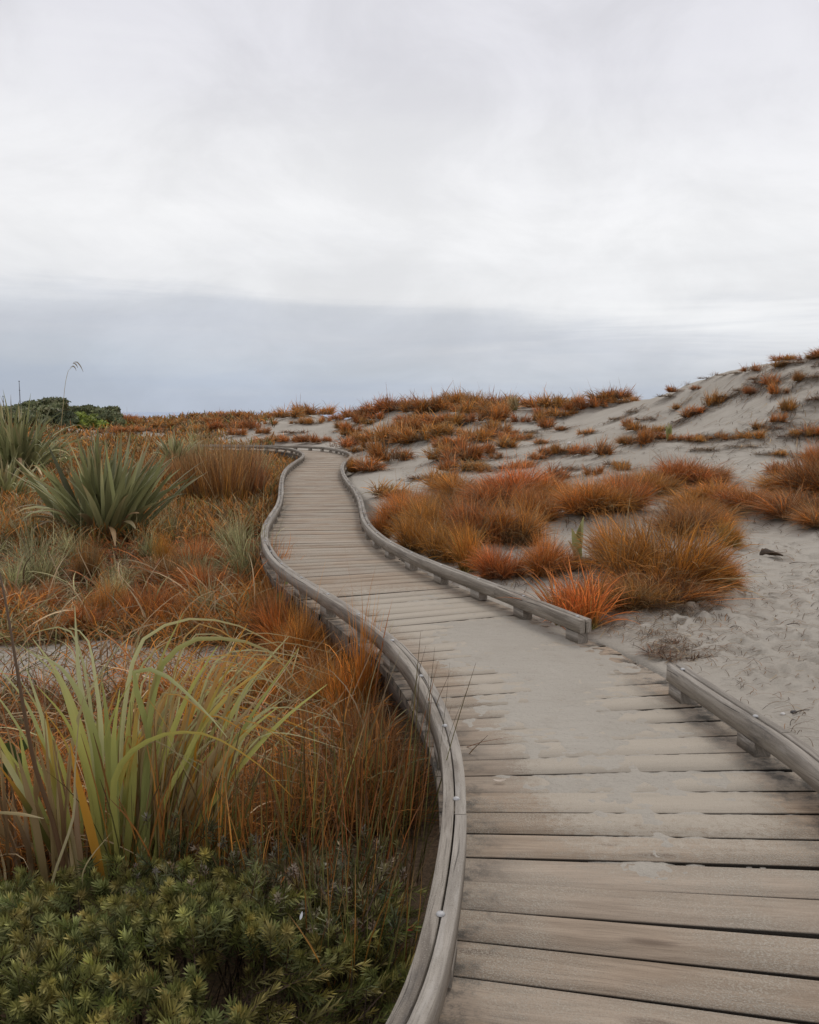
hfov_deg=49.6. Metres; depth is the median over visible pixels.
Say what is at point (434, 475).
sedge tuft
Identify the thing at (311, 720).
sedge tuft
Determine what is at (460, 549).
sedge tuft
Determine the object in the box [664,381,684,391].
sedge tuft
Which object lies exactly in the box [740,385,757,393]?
sedge tuft
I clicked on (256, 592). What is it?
sedge tuft
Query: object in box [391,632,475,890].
rush clump
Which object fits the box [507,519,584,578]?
sedge tuft
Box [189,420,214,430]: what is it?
sedge tuft
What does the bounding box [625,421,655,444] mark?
sedge tuft
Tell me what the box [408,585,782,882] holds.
sand drift
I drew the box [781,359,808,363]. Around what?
sedge tuft
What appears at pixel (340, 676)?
sedge tuft
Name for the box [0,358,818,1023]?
ground
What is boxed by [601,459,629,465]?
sedge tuft
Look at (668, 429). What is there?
young flax
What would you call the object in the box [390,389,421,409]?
sedge tuft
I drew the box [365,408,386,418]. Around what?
sedge tuft
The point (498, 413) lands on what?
sedge tuft
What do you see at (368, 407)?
sedge tuft
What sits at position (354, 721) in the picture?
sedge tuft
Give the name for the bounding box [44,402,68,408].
scrub bush
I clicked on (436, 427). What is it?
sedge tuft
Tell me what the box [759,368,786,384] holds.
sedge tuft
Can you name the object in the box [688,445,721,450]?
sedge tuft
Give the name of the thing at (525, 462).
sedge tuft
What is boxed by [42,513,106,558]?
silver grass tuft
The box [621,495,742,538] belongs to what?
sedge tuft
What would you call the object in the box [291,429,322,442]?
sedge tuft
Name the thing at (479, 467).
sedge tuft
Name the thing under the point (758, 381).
sedge tuft
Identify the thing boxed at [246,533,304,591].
sedge tuft
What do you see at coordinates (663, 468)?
sedge tuft
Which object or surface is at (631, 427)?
sedge tuft
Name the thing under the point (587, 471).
sedge tuft
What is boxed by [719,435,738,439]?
sedge tuft
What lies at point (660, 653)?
sedge tuft
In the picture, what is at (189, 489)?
rush clump
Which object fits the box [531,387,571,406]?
sedge tuft
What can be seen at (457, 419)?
sedge tuft
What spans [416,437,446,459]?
sedge tuft
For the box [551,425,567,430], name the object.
sedge tuft
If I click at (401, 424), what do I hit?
sedge tuft
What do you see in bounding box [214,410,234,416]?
sedge tuft
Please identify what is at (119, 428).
sedge tuft
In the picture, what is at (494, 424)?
sedge tuft
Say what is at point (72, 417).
scrub bush
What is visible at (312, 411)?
sedge tuft
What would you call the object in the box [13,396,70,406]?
scrub bush
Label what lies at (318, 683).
sedge tuft
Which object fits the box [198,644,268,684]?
sedge tuft
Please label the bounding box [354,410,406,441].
sedge tuft
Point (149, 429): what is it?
sedge tuft
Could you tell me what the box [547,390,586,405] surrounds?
sedge tuft
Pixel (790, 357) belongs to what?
sedge tuft
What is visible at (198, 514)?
grass
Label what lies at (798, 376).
sedge tuft
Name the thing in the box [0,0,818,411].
sky
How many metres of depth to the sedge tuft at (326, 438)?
39.00 m
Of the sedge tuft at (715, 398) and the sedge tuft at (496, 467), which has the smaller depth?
the sedge tuft at (496, 467)
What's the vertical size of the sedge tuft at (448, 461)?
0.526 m
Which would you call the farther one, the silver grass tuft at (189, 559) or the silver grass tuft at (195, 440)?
the silver grass tuft at (195, 440)
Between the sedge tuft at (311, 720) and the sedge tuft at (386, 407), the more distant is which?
the sedge tuft at (386, 407)
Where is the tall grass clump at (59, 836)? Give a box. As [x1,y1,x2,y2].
[0,573,348,921]
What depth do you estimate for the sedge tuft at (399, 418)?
38.78 m
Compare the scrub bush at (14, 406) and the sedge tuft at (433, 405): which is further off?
the scrub bush at (14, 406)
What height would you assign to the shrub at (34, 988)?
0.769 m
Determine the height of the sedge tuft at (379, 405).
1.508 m
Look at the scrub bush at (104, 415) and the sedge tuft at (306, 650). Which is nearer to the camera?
the sedge tuft at (306, 650)
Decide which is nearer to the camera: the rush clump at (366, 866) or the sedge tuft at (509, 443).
the rush clump at (366, 866)
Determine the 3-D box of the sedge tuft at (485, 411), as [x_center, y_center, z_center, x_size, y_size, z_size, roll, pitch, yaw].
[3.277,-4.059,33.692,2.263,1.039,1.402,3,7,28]
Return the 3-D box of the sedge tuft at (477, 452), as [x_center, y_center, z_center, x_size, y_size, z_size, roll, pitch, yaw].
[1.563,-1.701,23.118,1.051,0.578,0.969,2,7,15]
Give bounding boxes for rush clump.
[49,685,271,896]
[140,448,197,487]
[149,438,237,501]
[164,705,369,897]
[180,432,281,504]
[218,443,288,497]
[258,668,385,842]
[263,726,438,928]
[287,801,434,1017]
[310,664,487,863]
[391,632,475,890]
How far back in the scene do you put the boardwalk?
3.16 m
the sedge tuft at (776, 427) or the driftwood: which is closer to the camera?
the driftwood
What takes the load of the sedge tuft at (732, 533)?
on the ground at (800, 686)
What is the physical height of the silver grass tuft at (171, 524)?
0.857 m
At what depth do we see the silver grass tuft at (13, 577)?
9.47 m
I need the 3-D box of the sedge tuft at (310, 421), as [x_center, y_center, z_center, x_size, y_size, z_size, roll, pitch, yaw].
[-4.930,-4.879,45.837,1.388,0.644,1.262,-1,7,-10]
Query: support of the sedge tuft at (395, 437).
on the ground at (800, 686)
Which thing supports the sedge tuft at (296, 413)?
on the ground at (800, 686)
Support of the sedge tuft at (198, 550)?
on the ground at (800, 686)
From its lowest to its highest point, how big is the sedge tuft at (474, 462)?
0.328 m
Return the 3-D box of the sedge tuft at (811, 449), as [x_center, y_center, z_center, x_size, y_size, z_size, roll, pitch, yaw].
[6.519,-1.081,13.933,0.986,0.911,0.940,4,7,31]
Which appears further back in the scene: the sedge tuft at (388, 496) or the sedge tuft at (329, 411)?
the sedge tuft at (329, 411)
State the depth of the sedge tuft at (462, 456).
23.18 m
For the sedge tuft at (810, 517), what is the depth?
9.81 m
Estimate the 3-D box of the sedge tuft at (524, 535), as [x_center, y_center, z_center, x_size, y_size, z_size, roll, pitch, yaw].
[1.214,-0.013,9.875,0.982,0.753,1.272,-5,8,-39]
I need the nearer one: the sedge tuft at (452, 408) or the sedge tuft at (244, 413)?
the sedge tuft at (452, 408)
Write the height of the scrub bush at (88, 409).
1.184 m
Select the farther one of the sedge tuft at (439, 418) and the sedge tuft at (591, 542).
the sedge tuft at (439, 418)
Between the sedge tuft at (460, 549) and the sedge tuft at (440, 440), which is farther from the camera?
the sedge tuft at (440, 440)
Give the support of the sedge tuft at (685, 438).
on the ground at (800, 686)
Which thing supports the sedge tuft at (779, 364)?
on the ground at (800, 686)
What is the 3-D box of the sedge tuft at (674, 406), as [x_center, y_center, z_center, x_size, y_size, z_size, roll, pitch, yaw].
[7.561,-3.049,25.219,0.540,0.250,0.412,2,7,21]
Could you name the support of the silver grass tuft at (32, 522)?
on the ground at (800, 686)
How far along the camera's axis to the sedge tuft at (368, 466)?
23.85 m
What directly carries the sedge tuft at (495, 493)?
on the ground at (800, 686)
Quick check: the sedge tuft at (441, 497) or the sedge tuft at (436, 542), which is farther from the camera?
the sedge tuft at (441, 497)
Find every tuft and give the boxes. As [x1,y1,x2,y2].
[0,497,97,586]
[0,547,42,588]
[0,583,75,614]
[1,489,64,544]
[28,566,74,606]
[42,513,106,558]
[56,576,127,635]
[62,507,112,585]
[77,556,139,614]
[92,421,128,432]
[92,547,138,598]
[99,566,199,625]
[107,426,144,431]
[119,516,164,558]
[123,413,142,419]
[123,414,140,420]
[124,545,210,590]
[135,425,162,431]
[145,413,178,427]
[145,519,178,566]
[153,536,260,598]
[154,490,185,539]
[163,415,183,423]
[165,522,233,567]
[166,527,229,576]
[168,553,248,618]
[173,419,211,455]
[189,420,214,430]
[197,409,228,416]
[197,414,228,421]
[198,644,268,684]
[203,418,227,428]
[204,474,297,588]
[205,505,259,549]
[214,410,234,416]
[219,419,238,427]
[221,638,304,714]
[223,420,248,435]
[224,408,258,416]
[225,560,308,613]
[229,563,313,649]
[233,413,264,428]
[241,734,322,796]
[243,414,259,419]
[243,542,265,573]
[243,569,312,663]
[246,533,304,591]
[251,565,347,670]
[255,423,274,433]
[256,447,274,473]
[260,433,286,441]
[261,410,289,417]
[261,689,371,760]
[263,420,279,423]
[267,632,328,664]
[270,404,310,417]
[277,429,309,432]
[277,433,298,441]
[285,630,378,714]
[286,611,356,690]
[287,395,324,414]
[287,415,310,423]
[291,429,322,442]
[297,652,382,693]
[302,414,323,423]
[306,402,340,414]
[306,563,394,721]
[316,668,414,760]
[319,413,331,420]
[319,712,433,800]
[321,436,332,441]
[327,407,346,419]
[328,433,360,447]
[330,416,350,428]
[336,423,354,434]
[337,416,365,431]
[338,405,357,417]
[338,454,368,472]
[346,426,363,436]
[346,444,392,471]
[347,444,365,451]
[348,403,377,414]
[348,432,363,440]
[350,410,368,422]
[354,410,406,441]
[359,388,399,412]
[359,418,376,423]
[359,438,374,447]
[360,424,417,461]
[361,475,417,496]
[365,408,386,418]
[367,464,445,528]
[367,486,407,537]
[369,387,403,411]
[369,411,407,441]
[369,483,447,509]
[376,503,461,552]
[377,393,412,409]
[383,421,415,443]
[384,483,493,532]
[386,419,420,443]
[387,414,411,421]
[388,444,417,458]
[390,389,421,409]
[391,415,437,430]
[394,415,436,429]
[396,389,432,412]
[399,394,441,408]
[399,406,453,421]
[400,423,432,440]
[403,473,428,479]
[405,426,442,439]
[406,381,452,409]
[408,505,490,562]
[410,460,456,486]
[413,455,515,502]
[414,481,466,513]
[415,413,454,436]
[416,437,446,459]
[417,404,458,423]
[426,392,460,409]
[427,483,524,544]
[428,431,472,446]
[429,429,469,445]
[430,414,468,433]
[430,429,492,460]
[430,440,458,458]
[430,508,503,572]
[431,451,461,471]
[435,466,461,480]
[438,439,472,458]
[439,387,471,400]
[440,382,485,403]
[441,407,468,424]
[444,398,471,411]
[448,469,548,506]
[450,458,487,470]
[451,457,493,468]
[453,420,495,441]
[453,421,488,439]
[453,445,483,457]
[454,391,494,412]
[456,389,508,408]
[458,522,535,583]
[459,406,476,421]
[460,390,493,404]
[460,438,575,496]
[469,394,520,418]
[469,395,513,421]
[472,393,524,410]
[473,483,563,546]
[474,462,493,471]
[477,417,512,437]
[478,438,499,453]
[480,417,513,430]
[486,451,506,458]
[488,464,509,469]
[489,432,522,447]
[490,388,521,402]
[493,553,642,629]
[496,430,531,440]
[502,452,535,468]
[504,390,521,409]
[504,427,521,433]
[504,474,581,522]
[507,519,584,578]
[509,413,533,421]
[513,430,536,438]
[515,385,568,407]
[515,393,549,404]
[522,449,550,458]
[524,436,551,443]
[527,470,577,498]
[530,405,563,416]
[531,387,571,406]
[531,406,552,420]
[533,441,553,455]
[533,461,574,478]
[535,415,557,427]
[538,458,641,515]
[539,468,613,516]
[540,398,578,415]
[543,582,569,605]
[544,549,636,599]
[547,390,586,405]
[548,441,571,453]
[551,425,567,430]
[554,444,583,452]
[558,398,588,409]
[558,474,655,510]
[559,463,584,469]
[559,489,768,604]
[566,435,595,454]
[567,554,754,613]
[570,391,596,406]
[570,554,595,571]
[571,483,676,573]
[575,425,595,434]
[576,393,610,406]
[576,458,669,509]
[579,462,607,474]
[582,382,619,401]
[586,460,684,496]
[586,563,689,612]
[589,436,618,454]
[591,377,642,398]
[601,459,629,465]
[608,393,641,402]
[609,433,635,443]
[609,455,632,470]
[619,416,634,426]
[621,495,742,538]
[623,420,651,430]
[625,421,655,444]
[625,453,692,495]
[630,637,710,662]
[634,416,657,419]
[634,423,655,439]
[642,449,697,486]
[643,451,743,483]
[646,483,758,518]
[649,425,676,438]
[652,423,665,431]
[657,491,755,529]
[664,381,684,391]
[666,464,754,502]
[667,431,682,440]
[669,402,682,408]
[674,431,702,440]
[675,403,701,416]
[676,473,755,493]
[682,461,741,482]
[683,403,710,412]
[685,383,700,389]
[686,522,757,593]
[688,435,707,441]
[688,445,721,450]
[693,483,795,510]
[699,380,727,405]
[708,427,729,439]
[708,512,750,548]
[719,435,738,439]
[724,485,795,509]
[732,478,818,519]
[733,425,769,438]
[737,470,801,494]
[738,363,765,371]
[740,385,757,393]
[746,378,764,383]
[749,417,767,428]
[751,440,818,496]
[756,454,804,474]
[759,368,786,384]
[761,425,783,428]
[764,352,799,360]
[764,376,791,393]
[767,409,790,422]
[770,358,788,366]
[770,448,789,455]
[774,494,818,528]
[776,387,800,410]
[780,448,818,500]
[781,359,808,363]
[782,352,798,359]
[787,421,816,435]
[789,369,806,380]
[792,420,818,468]
[793,421,818,434]
[796,353,813,360]
[802,396,818,400]
[803,352,818,358]
[803,373,818,377]
[804,347,818,357]
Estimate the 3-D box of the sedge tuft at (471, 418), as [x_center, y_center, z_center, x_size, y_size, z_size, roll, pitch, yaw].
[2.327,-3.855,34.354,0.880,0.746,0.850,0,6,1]
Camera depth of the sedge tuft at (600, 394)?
32.65 m
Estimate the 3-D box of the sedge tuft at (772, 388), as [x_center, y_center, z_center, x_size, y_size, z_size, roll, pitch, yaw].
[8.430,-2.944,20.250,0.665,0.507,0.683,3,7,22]
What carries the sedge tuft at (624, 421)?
on the ground at (800, 686)
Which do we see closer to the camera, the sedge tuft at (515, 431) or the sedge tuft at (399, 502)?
the sedge tuft at (399, 502)
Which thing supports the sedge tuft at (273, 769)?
on the ground at (800, 686)
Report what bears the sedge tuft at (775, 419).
on the ground at (800, 686)
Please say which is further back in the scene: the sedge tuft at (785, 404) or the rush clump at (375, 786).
the sedge tuft at (785, 404)
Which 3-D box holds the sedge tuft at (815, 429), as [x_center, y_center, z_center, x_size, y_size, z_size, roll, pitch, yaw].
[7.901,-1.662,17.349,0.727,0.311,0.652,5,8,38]
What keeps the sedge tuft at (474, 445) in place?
on the ground at (800, 686)
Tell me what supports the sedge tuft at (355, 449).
on the ground at (800, 686)
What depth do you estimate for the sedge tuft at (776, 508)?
10.38 m
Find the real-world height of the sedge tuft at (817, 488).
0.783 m
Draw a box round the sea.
[121,412,379,418]
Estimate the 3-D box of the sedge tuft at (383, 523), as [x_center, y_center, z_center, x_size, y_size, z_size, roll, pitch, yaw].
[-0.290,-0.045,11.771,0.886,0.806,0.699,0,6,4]
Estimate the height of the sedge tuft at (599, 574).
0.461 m
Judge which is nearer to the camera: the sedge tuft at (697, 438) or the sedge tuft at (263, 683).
the sedge tuft at (263, 683)
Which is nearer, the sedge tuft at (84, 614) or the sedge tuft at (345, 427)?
the sedge tuft at (84, 614)
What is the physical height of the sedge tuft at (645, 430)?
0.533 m
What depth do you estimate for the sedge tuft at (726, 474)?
13.09 m
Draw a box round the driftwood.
[759,548,787,555]
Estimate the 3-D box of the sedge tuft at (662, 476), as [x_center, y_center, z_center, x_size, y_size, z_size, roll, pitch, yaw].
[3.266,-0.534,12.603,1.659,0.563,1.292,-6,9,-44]
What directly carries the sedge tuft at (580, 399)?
on the ground at (800, 686)
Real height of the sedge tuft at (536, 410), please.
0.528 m
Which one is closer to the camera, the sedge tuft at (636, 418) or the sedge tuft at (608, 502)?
the sedge tuft at (608, 502)
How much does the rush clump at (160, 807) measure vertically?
0.767 m
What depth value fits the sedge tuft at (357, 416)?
42.14 m
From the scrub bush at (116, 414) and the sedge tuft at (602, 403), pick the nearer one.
the sedge tuft at (602, 403)
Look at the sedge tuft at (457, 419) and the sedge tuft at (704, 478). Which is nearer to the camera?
the sedge tuft at (704, 478)
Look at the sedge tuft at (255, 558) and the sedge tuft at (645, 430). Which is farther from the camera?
the sedge tuft at (645, 430)
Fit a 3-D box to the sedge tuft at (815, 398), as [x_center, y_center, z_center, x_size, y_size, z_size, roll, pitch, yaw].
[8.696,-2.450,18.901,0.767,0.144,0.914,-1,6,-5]
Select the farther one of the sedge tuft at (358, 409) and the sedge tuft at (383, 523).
the sedge tuft at (358, 409)
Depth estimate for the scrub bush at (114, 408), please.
55.89 m
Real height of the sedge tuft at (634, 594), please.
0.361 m
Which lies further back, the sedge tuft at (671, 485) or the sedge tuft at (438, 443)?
the sedge tuft at (438, 443)
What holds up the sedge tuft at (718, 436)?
on the ground at (800, 686)
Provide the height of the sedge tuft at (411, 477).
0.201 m
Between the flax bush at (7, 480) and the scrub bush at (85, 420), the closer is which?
the flax bush at (7, 480)
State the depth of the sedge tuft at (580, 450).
19.41 m
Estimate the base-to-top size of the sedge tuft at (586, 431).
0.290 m
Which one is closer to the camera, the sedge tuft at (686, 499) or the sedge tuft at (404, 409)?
the sedge tuft at (686, 499)
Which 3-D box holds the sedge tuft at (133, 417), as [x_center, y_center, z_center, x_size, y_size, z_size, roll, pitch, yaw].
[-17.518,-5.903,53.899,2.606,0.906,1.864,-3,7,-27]
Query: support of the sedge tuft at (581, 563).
on the ground at (800, 686)
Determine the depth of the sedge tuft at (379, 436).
32.97 m
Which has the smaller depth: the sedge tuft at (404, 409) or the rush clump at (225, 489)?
the rush clump at (225, 489)
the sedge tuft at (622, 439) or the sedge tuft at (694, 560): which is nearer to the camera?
the sedge tuft at (694, 560)
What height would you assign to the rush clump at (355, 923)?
0.531 m
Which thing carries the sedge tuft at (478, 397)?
on the ground at (800, 686)
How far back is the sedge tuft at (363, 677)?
5.39 m
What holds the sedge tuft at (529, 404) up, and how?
on the ground at (800, 686)
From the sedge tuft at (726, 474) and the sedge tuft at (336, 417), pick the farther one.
the sedge tuft at (336, 417)
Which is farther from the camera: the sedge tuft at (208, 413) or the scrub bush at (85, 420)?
the sedge tuft at (208, 413)
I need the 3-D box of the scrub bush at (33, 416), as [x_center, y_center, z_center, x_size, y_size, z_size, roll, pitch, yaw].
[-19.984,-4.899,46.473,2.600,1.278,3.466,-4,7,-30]
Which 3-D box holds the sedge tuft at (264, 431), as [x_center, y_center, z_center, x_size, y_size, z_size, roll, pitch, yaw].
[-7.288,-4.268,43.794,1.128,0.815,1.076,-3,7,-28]
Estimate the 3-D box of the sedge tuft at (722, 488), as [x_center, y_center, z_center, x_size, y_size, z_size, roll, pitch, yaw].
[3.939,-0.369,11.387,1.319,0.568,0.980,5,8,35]
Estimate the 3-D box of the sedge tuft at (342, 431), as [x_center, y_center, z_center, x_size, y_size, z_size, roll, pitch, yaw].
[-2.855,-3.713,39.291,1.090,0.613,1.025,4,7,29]
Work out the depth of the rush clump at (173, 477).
20.30 m
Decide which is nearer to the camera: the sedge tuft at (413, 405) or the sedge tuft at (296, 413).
the sedge tuft at (413, 405)
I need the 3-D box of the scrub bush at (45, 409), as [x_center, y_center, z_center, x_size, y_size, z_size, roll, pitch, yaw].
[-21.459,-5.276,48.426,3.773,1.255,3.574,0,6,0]
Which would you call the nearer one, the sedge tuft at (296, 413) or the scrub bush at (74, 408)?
the sedge tuft at (296, 413)
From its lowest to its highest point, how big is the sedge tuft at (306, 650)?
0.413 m
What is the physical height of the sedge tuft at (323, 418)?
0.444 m
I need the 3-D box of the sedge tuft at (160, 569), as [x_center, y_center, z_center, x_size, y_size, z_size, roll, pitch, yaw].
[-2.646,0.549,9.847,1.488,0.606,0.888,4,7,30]
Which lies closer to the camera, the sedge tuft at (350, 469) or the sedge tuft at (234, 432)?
the sedge tuft at (350, 469)
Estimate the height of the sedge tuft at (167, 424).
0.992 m
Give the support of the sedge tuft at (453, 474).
on the ground at (800, 686)
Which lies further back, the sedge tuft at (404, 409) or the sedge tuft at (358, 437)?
the sedge tuft at (404, 409)
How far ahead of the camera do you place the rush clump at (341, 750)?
4.10 m
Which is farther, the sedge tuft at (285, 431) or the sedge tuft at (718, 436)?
the sedge tuft at (285, 431)
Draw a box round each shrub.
[0,846,428,1023]
[102,810,412,992]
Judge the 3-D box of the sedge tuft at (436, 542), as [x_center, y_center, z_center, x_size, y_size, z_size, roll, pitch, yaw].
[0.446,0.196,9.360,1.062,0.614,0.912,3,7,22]
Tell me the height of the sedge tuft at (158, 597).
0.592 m
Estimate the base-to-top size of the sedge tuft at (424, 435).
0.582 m
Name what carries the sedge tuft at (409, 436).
on the ground at (800, 686)
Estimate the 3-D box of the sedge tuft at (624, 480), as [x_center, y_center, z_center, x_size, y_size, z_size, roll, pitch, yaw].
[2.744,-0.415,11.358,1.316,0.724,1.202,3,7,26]
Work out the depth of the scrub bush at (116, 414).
51.91 m
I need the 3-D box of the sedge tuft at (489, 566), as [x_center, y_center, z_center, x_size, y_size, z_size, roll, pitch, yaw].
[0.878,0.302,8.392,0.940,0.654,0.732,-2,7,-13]
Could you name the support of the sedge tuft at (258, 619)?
on the ground at (800, 686)
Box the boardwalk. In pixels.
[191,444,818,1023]
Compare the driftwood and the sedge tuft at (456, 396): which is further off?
the sedge tuft at (456, 396)
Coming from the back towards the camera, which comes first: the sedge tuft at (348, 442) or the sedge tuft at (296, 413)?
the sedge tuft at (296, 413)
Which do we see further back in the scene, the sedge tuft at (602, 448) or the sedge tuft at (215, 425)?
the sedge tuft at (215, 425)
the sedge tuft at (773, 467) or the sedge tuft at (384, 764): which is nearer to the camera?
the sedge tuft at (384, 764)
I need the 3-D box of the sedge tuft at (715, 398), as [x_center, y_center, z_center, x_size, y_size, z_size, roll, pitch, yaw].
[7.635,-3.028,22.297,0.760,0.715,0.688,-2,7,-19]
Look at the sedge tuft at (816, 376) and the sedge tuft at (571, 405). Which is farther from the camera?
the sedge tuft at (571, 405)
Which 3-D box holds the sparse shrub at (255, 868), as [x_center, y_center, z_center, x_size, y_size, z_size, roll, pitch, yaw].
[-0.540,1.371,3.219,1.113,0.540,0.800,0,6,0]
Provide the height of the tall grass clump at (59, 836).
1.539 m
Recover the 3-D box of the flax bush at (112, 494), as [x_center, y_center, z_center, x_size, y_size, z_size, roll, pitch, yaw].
[-4.445,-0.430,12.997,2.902,1.736,3.156,0,6,0]
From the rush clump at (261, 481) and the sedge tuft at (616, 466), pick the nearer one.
the sedge tuft at (616, 466)
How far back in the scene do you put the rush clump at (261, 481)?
17.68 m
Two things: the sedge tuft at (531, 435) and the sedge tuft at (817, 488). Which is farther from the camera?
the sedge tuft at (531, 435)
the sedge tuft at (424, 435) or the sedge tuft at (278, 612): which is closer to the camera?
the sedge tuft at (278, 612)
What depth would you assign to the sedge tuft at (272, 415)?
53.69 m
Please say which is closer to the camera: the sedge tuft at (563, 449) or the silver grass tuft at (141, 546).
the silver grass tuft at (141, 546)
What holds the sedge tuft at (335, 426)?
on the ground at (800, 686)
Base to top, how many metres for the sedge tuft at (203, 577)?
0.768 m
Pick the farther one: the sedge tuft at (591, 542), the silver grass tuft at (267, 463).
the silver grass tuft at (267, 463)
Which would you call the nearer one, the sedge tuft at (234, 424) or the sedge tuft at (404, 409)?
the sedge tuft at (404, 409)
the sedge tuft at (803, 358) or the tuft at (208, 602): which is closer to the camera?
the tuft at (208, 602)
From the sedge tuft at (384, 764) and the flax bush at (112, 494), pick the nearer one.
the sedge tuft at (384, 764)
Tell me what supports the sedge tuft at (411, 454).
on the ground at (800, 686)
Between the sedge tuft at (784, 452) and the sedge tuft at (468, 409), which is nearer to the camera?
the sedge tuft at (784, 452)
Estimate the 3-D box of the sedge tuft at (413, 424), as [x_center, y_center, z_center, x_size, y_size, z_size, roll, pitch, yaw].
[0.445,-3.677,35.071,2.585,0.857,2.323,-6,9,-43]
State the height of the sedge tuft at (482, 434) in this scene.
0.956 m
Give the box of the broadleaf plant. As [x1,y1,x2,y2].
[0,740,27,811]
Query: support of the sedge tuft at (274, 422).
on the ground at (800, 686)
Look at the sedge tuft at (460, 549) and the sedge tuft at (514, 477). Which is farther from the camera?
the sedge tuft at (514, 477)
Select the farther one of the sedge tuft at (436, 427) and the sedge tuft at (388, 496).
the sedge tuft at (436, 427)
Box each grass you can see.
[0,409,297,547]
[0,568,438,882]
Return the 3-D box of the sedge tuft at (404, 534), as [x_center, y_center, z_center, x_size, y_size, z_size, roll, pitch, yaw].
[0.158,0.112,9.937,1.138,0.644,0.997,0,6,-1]
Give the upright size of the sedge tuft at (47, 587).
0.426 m
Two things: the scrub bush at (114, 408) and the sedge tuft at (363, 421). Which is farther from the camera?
the scrub bush at (114, 408)
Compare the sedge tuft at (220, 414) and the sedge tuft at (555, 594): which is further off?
the sedge tuft at (220, 414)
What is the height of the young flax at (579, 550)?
0.488 m
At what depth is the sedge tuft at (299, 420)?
46.19 m
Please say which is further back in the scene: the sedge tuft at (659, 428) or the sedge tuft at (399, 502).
the sedge tuft at (659, 428)
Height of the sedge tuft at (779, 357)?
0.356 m
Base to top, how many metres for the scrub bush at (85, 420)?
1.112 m
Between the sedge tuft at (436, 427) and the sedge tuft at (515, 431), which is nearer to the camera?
the sedge tuft at (515, 431)
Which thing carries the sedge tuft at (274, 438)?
on the ground at (800, 686)
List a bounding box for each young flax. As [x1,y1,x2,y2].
[568,517,583,560]
[666,424,671,440]
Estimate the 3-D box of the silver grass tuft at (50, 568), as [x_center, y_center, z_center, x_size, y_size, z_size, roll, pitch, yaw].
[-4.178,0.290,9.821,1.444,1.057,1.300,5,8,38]
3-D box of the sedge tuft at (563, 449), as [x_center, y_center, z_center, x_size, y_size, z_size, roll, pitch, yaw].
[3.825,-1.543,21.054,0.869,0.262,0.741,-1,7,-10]
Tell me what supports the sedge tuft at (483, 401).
on the ground at (800, 686)
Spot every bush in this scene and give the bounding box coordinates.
[0,391,92,477]
[0,452,55,497]
[3,405,27,407]
[4,407,51,426]
[4,424,206,545]
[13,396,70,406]
[29,404,55,422]
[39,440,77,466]
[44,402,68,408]
[49,408,62,424]
[53,411,79,427]
[59,401,70,411]
[61,405,81,411]
[74,411,109,428]
[78,404,104,414]
[88,409,125,426]
[101,409,123,417]
[103,406,120,411]
[155,429,203,460]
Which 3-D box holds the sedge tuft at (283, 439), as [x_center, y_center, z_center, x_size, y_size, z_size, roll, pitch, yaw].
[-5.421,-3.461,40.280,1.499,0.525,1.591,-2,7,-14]
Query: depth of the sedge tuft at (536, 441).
25.36 m
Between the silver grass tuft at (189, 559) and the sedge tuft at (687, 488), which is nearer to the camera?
the silver grass tuft at (189, 559)
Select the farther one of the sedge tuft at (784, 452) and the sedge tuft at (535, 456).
the sedge tuft at (535, 456)
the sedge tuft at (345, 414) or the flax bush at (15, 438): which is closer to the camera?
the flax bush at (15, 438)
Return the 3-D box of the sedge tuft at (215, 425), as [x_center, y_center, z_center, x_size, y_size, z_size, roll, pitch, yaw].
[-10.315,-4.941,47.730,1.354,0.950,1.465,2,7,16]
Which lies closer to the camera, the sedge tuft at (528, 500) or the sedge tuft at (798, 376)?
the sedge tuft at (528, 500)
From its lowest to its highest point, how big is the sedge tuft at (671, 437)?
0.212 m
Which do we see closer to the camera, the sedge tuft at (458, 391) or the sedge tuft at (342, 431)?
the sedge tuft at (342, 431)
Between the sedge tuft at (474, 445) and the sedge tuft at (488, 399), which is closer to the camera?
the sedge tuft at (474, 445)
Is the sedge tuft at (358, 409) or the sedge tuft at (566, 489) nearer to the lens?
the sedge tuft at (566, 489)
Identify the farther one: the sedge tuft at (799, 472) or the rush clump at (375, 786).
the sedge tuft at (799, 472)
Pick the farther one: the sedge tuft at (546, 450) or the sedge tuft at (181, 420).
the sedge tuft at (181, 420)
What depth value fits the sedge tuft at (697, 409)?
22.25 m
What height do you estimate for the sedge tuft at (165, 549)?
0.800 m
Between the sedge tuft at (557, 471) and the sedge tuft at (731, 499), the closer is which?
the sedge tuft at (731, 499)
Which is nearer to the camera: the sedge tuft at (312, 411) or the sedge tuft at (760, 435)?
the sedge tuft at (760, 435)
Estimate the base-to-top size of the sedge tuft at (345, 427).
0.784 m
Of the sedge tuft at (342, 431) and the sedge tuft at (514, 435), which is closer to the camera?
the sedge tuft at (514, 435)
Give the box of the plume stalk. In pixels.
[60,362,82,483]
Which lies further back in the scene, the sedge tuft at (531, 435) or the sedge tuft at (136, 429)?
the sedge tuft at (136, 429)
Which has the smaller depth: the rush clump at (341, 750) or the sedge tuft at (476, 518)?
the rush clump at (341, 750)
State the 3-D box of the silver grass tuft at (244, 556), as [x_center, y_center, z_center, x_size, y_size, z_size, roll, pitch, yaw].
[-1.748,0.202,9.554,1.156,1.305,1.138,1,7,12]
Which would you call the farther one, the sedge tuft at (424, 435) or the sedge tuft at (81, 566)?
the sedge tuft at (424, 435)
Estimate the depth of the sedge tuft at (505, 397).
37.80 m

